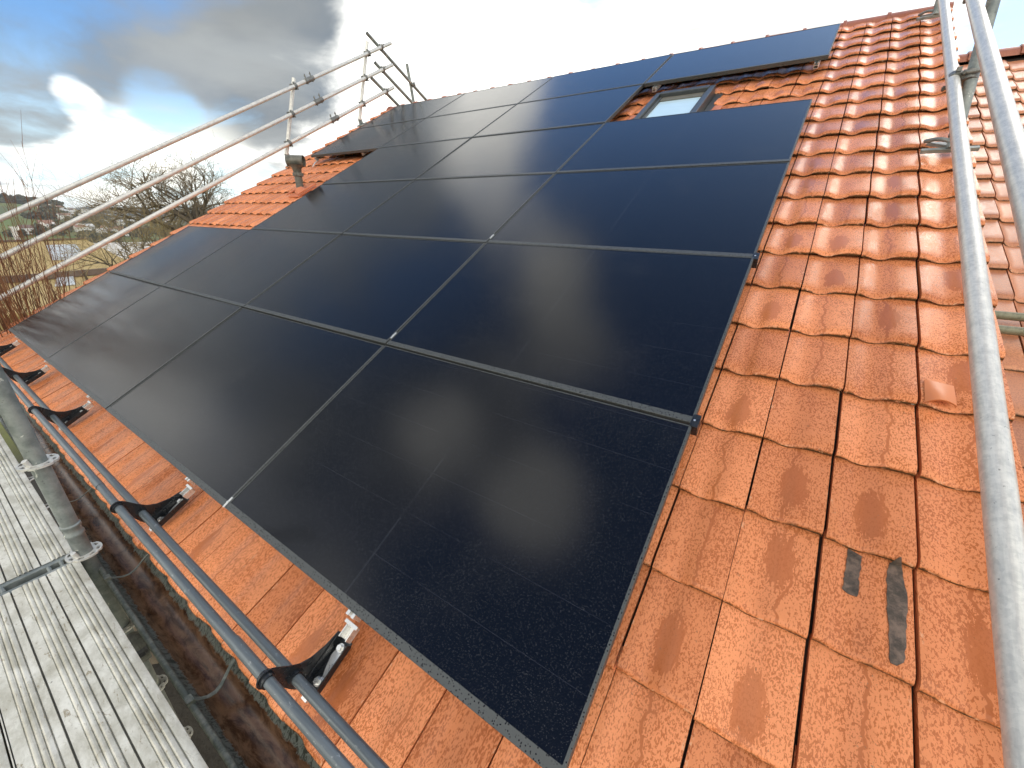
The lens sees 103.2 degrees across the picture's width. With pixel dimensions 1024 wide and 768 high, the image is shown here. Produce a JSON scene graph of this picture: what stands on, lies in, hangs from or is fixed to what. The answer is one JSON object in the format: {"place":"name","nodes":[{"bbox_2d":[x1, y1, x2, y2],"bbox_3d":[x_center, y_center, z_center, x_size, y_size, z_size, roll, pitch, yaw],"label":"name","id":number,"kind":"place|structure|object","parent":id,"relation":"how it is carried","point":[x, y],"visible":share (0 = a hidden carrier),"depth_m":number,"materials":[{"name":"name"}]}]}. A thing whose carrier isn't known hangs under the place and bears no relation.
{"place":"outdoors","nodes":[
{"label":"outdoors","id":0,"kind":"place"},
{"bbox_2d":[0,203,227,767],"bbox_3d":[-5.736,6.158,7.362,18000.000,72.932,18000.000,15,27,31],"label":"ground","id":1,"kind":"structure","parent":0,"point":[206,749],"depth_m":7.22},
{"bbox_2d":[16,225,32,233],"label":"house","id":2,"kind":"structure","parent":1,"relation":"on","point":[29,227],"depth_m":500.78,"materials":[{"name":"grey paint"}]},
{"bbox_2d":[0,192,65,208],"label":"hilltop wood","id":3,"kind":"object","parent":1,"relation":"on","point":[18,199],"visible":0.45,"depth_m":881.72,"materials":[{"name":"plant"}]},
{"bbox_2d":[0,121,70,333],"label":"coppice bush","id":4,"kind":"object","parent":1,"relation":"on","point":[29,293],"visible":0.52,"depth_m":4.90,"materials":[{"name":"red plant"}]},
{"bbox_2d":[40,221,52,227],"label":"house","id":5,"kind":"structure","parent":1,"relation":"on","point":[46,223],"depth_m":552.54,"materials":[{"name":"grey"}]},
{"bbox_2d":[0,182,93,330],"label":"coppice bush","id":6,"kind":"object","parent":1,"relation":"on","point":[51,288],"visible":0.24,"depth_m":5.63,"materials":[{"name":"red plant"}]},
{"bbox_2d":[0,227,123,331],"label":"field","id":7,"kind":"structure","parent":1,"relation":"on","point":[93,270],"depth_m":36.83,"materials":[{"name":"plant"}]},
{"bbox_2d":[0,153,158,664],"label":"coppice bush","id":8,"kind":"object","parent":1,"relation":"on","point":[152,659],"visible":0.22,"depth_m":5.17,"materials":[{"name":"red plant"}]},
{"bbox_2d":[73,225,86,231],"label":"house","id":9,"kind":"structure","parent":1,"relation":"on","point":[76,227],"depth_m":581.56,"materials":[{"name":"grey paint"}]},
{"bbox_2d":[83,224,94,230],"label":"house","id":10,"kind":"structure","parent":1,"relation":"on","point":[91,225],"depth_m":600.80,"materials":[{"name":"grey"}]},
{"bbox_2d":[1,204,184,242],"bbox_3d":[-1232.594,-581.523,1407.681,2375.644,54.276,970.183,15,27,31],"label":"valley woodland","id":11,"kind":"object","parent":1,"relation":"on","point":[52,218],"visible":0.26,"depth_m":636.72,"materials":[{"name":"brown plant"}]},
{"bbox_2d":[0,364,192,738],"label":"scaffold standard","id":12,"kind":"object","parent":1,"relation":"on","point":[37,462],"visible":0.69,"depth_m":1.79,"materials":[{"name":"metal"}]},
{"bbox_2d":[0,434,71,592],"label":"scaffold deck","id":13,"kind":"structure","parent":12,"relation":"attached to","point":[34,543],"depth_m":2.03,"materials":[{"name":"wood"}]},
{"bbox_2d":[0,562,207,767],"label":"scaffold deck","id":14,"kind":"structure","parent":12,"relation":"attached to","point":[79,687],"depth_m":1.37,"materials":[{"name":"metal"}]},
{"bbox_2d":[16,186,180,287],"bbox_3d":[-9.384,-0.625,10.777,3.374,8.382,4.391,-13,26,-29],"label":"scrub tree","id":15,"kind":"object","parent":1,"relation":"on","point":[97,262],"visible":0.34,"depth_m":9.43,"materials":[{"name":"brown plant"}]},
{"bbox_2d":[41,173,168,263],"bbox_3d":[-16.977,-4.235,18.353,3.662,9.727,4.801,39,43,56],"label":"scrub tree","id":16,"kind":"object","parent":1,"relation":"on","point":[93,218],"visible":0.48,"depth_m":16.84,"materials":[{"name":"brown plant"}]},
{"bbox_2d":[28,195,188,287],"bbox_3d":[-8.542,-0.369,10.461,2.865,8.169,3.765,-14,27,-31],"label":"scrub tree","id":17,"kind":"object","parent":1,"relation":"on","point":[143,246],"visible":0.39,"depth_m":8.56,"materials":[{"name":"brown plant"}]},
{"bbox_2d":[102,242,151,258],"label":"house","id":18,"kind":"structure","parent":1,"relation":"on","point":[113,248],"depth_m":58.43,"materials":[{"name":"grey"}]},
{"bbox_2d":[28,128,247,265],"bbox_3d":[-11.127,-2.914,14.001,4.882,10.278,4.939,-6,23,-15],"label":"bare tree","id":19,"kind":"object","parent":1,"relation":"on","point":[198,208],"visible":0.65,"depth_m":12.48,"materials":[{"name":"brown plant"}]},
{"bbox_2d":[155,204,191,230],"bbox_3d":[-12.099,-2.993,16.581,2.645,8.211,1.935,7,23,15],"label":"scrub tree","id":20,"kind":"object","parent":1,"relation":"on","point":[179,219],"visible":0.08,"depth_m":15.39,"materials":[{"name":"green plant"}]},
{"bbox_2d":[134,165,226,242],"bbox_3d":[-14.511,-4.863,19.300,4.163,9.794,4.336,-14,27,-31],"label":"scrub tree","id":21,"kind":"object","parent":1,"relation":"on","point":[171,201],"visible":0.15,"depth_m":17.45,"materials":[{"name":"brown plant"}]},
{"bbox_2d":[0,1,1023,767],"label":"house","id":22,"kind":"structure","parent":1,"relation":"on","point":[836,409],"depth_m":1.48,"materials":[{"name":"tile"}]},
{"bbox_2d":[126,631,151,662],"bbox_3d":[-1.557,1.129,2.001,0.126,0.168,0.950,15,27,31],"label":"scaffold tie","id":23,"kind":"object","parent":22,"relation":"attached to","point":[139,645],"visible":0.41,"depth_m":1.81,"materials":[{"name":"metal"}]},
{"bbox_2d":[185,477,195,485],"bbox_3d":[-0.580,-1.050,3.217,0.040,0.045,4.412,15,55,31],"label":"mounting rail","id":24,"kind":"object","parent":22,"relation":"attached to","point":[189,481],"visible":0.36,"depth_m":2.11,"materials":[{"name":"metal"}]},
{"bbox_2d":[106,308,383,505],"bbox_3d":[-1.757,-0.017,2.599,1.730,0.035,1.122,15,55,31],"label":"solar panel","id":25,"kind":"object","parent":24,"relation":"on","point":[229,408],"visible":0.88,"depth_m":2.46,"materials":[{"name":"black glass"}]},
{"bbox_2d":[222,497,232,507],"bbox_3d":[-1.304,0.560,1.887,0.011,0.056,0.052,15,55,31],"label":"panel clamp","id":26,"kind":"object","parent":25,"relation":"attached to","point":[228,501],"visible":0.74,"depth_m":1.87,"materials":[{"name":"metal"}]},
{"bbox_2d":[244,235,484,345],"bbox_3d":[-1.190,-0.823,3.162,1.730,0.034,1.121,15,55,31],"label":"solar panel","id":27,"kind":"object","parent":24,"relation":"on","point":[380,290],"visible":0.83,"depth_m":3.04,"materials":[{"name":"black glass"}]},
{"bbox_2d":[342,174,554,242],"bbox_3d":[-0.622,-1.625,3.724,1.730,0.034,1.122,15,55,31],"label":"solar panel","id":28,"kind":"object","parent":24,"relation":"on","point":[479,209],"visible":0.8,"depth_m":3.62,"materials":[{"name":"black glass"}]},
{"bbox_2d":[416,123,604,179],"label":"solar panel","id":29,"kind":"object","parent":24,"relation":"on","point":[550,151],"visible":0.8,"depth_m":4.20,"materials":[{"name":"black glass"}]},
{"bbox_2d":[0,340,389,767],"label":"snow guard","id":30,"kind":"object","parent":22,"relation":"attached to","point":[308,679],"visible":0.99,"depth_m":1.43,"materials":[{"name":"black metal"}]},
{"bbox_2d":[0,41,394,300],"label":"guard rail","id":31,"kind":"object","parent":22,"relation":"on","point":[293,86],"visible":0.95,"depth_m":6.13,"materials":[{"name":"metal"}]},
{"bbox_2d":[346,609,360,621],"bbox_3d":[0.545,-0.745,2.518,0.040,0.045,4.412,15,55,31],"label":"mounting rail","id":32,"kind":"object","parent":22,"relation":"attached to","point":[353,615],"visible":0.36,"depth_m":1.42,"materials":[{"name":"metal"}]},
{"bbox_2d":[225,345,691,767],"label":"solar panel","id":33,"kind":"object","parent":32,"relation":"on","point":[477,542],"visible":1,"depth_m":1.49,"materials":[{"name":"black glass"}]},
{"bbox_2d":[386,243,752,424],"bbox_3d":[0.251,-0.434,2.263,1.730,0.036,1.122,15,55,31],"label":"solar panel","id":34,"kind":"object","parent":32,"relation":"on","point":[645,332],"visible":0.94,"depth_m":2.10,"materials":[{"name":"black glass"}]},
{"bbox_2d":[690,414,701,435],"bbox_3d":[0.699,0.155,1.549,0.030,0.056,0.060,15,55,31],"label":"panel clamp","id":35,"kind":"object","parent":34,"relation":"attached to","point":[695,423],"visible":1,"depth_m":1.53,"materials":[{"name":"black metal"}]},
{"bbox_2d":[752,253,759,267],"bbox_3d":[1.262,-0.643,2.107,0.030,0.056,0.060,15,55,31],"label":"panel clamp","id":36,"kind":"object","parent":34,"relation":"attached to","point":[755,256],"visible":0.98,"depth_m":2.09,"materials":[{"name":"black metal"}]},
{"bbox_2d":[487,162,788,256],"bbox_3d":[0.820,-1.235,2.828,1.730,0.036,1.122,15,55,31],"label":"solar panel","id":37,"kind":"object","parent":32,"relation":"on","point":[723,210],"visible":0.88,"depth_m":2.70,"materials":[{"name":"black glass"}]},
{"bbox_2d":[556,99,811,172],"bbox_3d":[1.387,-2.041,3.390,1.730,0.036,1.122,15,55,31],"label":"solar panel","id":38,"kind":"object","parent":32,"relation":"on","point":[762,133],"visible":0.91,"depth_m":3.27,"materials":[{"name":"black glass"}]},
{"bbox_2d":[366,31,427,105],"bbox_3d":[-1.492,-6.219,10.364,0.212,3.075,4.885,15,27,31],"label":"guard rail","id":39,"kind":"object","parent":22,"relation":"on","point":[412,85],"visible":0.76,"depth_m":8.64,"materials":[{"name":"metal"}]},
{"bbox_2d":[380,104,516,147],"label":"solar panel","id":40,"kind":"object","parent":22,"relation":"attached to","point":[470,124],"visible":0.8,"depth_m":5.68,"materials":[{"name":"black glass"}]},
{"bbox_2d":[427,77,552,117],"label":"solar panel","id":41,"kind":"object","parent":22,"relation":"attached to","point":[512,94],"visible":0.81,"depth_m":6.25,"materials":[{"name":"black glass"}]},
{"bbox_2d":[472,84,642,137],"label":"solar panel","id":42,"kind":"object","parent":22,"relation":"attached to","point":[599,107],"visible":0.88,"depth_m":4.75,"materials":[{"name":"black glass"}]},
{"bbox_2d":[518,54,672,103],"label":"solar panel","id":43,"kind":"object","parent":22,"relation":"attached to","point":[634,73],"visible":0.86,"depth_m":5.33,"materials":[{"name":"black glass"}]},
{"bbox_2d":[652,84,661,91],"bbox_3d":[1.898,-3.750,4.900,0.040,0.045,1.130,15,55,31],"label":"mounting rail","id":44,"kind":"object","parent":22,"relation":"attached to","point":[655,88],"visible":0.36,"depth_m":4.63,"materials":[{"name":"metal"}]},
{"bbox_2d":[644,23,840,86],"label":"solar panel","id":45,"kind":"object","parent":44,"relation":"on","point":[804,46],"visible":1,"depth_m":4.40,"materials":[{"name":"black glass"}]},
{"bbox_2d":[813,60,820,68],"bbox_3d":[3.156,-3.408,4.119,0.040,0.045,1.130,15,55,31],"label":"mounting rail","id":46,"kind":"object","parent":22,"relation":"attached to","point":[816,65],"visible":0.36,"depth_m":3.85,"materials":[{"name":"metal"}]},
{"bbox_2d":[842,548,861,596],"bbox_3d":[1.034,0.571,1.233,0.043,0.019,0.149,15,55,31],"label":"felt strip","id":47,"kind":"object","parent":22,"relation":"on","point":[850,586],"visible":1,"depth_m":1.23,"materials":[{"name":"grey fabric"}]},
{"bbox_2d":[886,557,907,665],"bbox_3d":[1.075,0.630,1.133,0.047,0.037,0.304,15,55,31],"label":"felt strip","id":48,"kind":"object","parent":22,"relation":"on","point":[897,603],"visible":1,"depth_m":1.13,"materials":[{"name":"grey fabric"}]},
{"bbox_2d":[916,0,1023,767],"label":"guard rail","id":49,"kind":"object","parent":22,"relation":"on","point":[1003,524],"visible":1,"depth_m":1.21,"materials":[{"name":"metal"}]},
{"bbox_3d":[-3.730,-0.975,4.285,0.040,0.045,2.212,15,55,31],"label":"mounting rail","id":50,"kind":"object","parent":22,"relation":"attached to","visible":0},
{"bbox_2d":[8,272,159,359],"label":"solar panel","id":51,"kind":"object","parent":50,"relation":"on","point":[52,329],"visible":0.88,"depth_m":4.31,"materials":[{"name":"black glass"}]},
{"bbox_2d":[109,226,247,286],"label":"solar panel","id":52,"kind":"object","parent":50,"relation":"on","point":[170,258],"visible":0.84,"depth_m":4.88,"materials":[{"name":"black glass"}]},
{"bbox_3d":[-2.062,-1.452,4.137,0.040,0.045,4.412,15,55,31],"label":"mounting rail","id":53,"kind":"object","parent":22,"relation":"attached to","visible":0},
{"bbox_2d":[45,286,241,408],"bbox_3d":[-3.200,-0.412,3.493,1.730,0.035,1.122,15,55,31],"label":"solar panel","id":54,"kind":"object","parent":53,"relation":"on","point":[112,360],"visible":0.89,"depth_m":3.38,"materials":[{"name":"black glass"}]},
{"bbox_2d":[162,229,339,307],"bbox_3d":[-2.632,-1.215,4.056,1.730,0.035,1.122,15,55,31],"label":"solar panel","id":55,"kind":"object","parent":53,"relation":"attached to","point":[246,268],"visible":0.81,"depth_m":3.96,"materials":[{"name":"black glass"}]},
{"bbox_2d":[252,180,413,234],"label":"solar panel","id":56,"kind":"object","parent":53,"relation":"attached to","point":[340,209],"visible":0.81,"depth_m":4.53,"materials":[{"name":"black glass"}]},
{"bbox_2d":[322,138,470,184],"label":"solar panel","id":57,"kind":"object","parent":53,"relation":"attached to","point":[414,162],"visible":0.83,"depth_m":5.10,"materials":[{"name":"black glass"}]},
{"bbox_3d":[-2.715,-4.536,7.321,0.040,0.045,2.230,15,55,31],"label":"mounting rail","id":58,"kind":"object","parent":22,"relation":"attached to","visible":0},
{"bbox_2d":[311,119,423,157],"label":"solar panel","id":59,"kind":"object","parent":58,"relation":"attached to","point":[369,139],"visible":0.88,"depth_m":6.56,"materials":[{"name":"black glass"}]},
{"bbox_2d":[358,93,464,128],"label":"solar panel","id":60,"kind":"object","parent":58,"relation":"on","point":[414,111],"visible":0.81,"depth_m":7.15,"materials":[{"name":"black glass"}]},
{"bbox_2d":[958,44,1023,513],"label":"house","id":61,"kind":"structure","parent":1,"relation":"on","point":[1006,266],"depth_m":2.73,"materials":[{"name":"brown ceramic"}]},
{"bbox_2d":[994,310,1023,321],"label":"scaffold tube","id":62,"kind":"object","parent":61,"relation":"on","point":[1005,315],"depth_m":2.15,"materials":[{"name":"silver metal"}]},
{"bbox_2d":[998,325,1023,335],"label":"scaffold tube","id":63,"kind":"object","parent":61,"relation":"on","point":[1012,330],"depth_m":2.09,"materials":[{"name":"silver metal"}]},
{"bbox_2d":[0,0,1023,208],"label":"sky","id":64,"kind":"structure","parent":0,"point":[83,79],"materials":[{"name":"white"}]},
{"bbox_3d":[-2.230,0.954,1.669,0.072,0.078,0.615,15,27,31],"label":"scaffold transom","id":65,"kind":"object","parent":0,"visible":0},
{"bbox_2d":[0,721,12,767],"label":"scaffold deck","id":66,"kind":"structure","parent":65,"relation":"on","point":[5,760],"depth_m":1.21,"materials":[{"name":"metal"}]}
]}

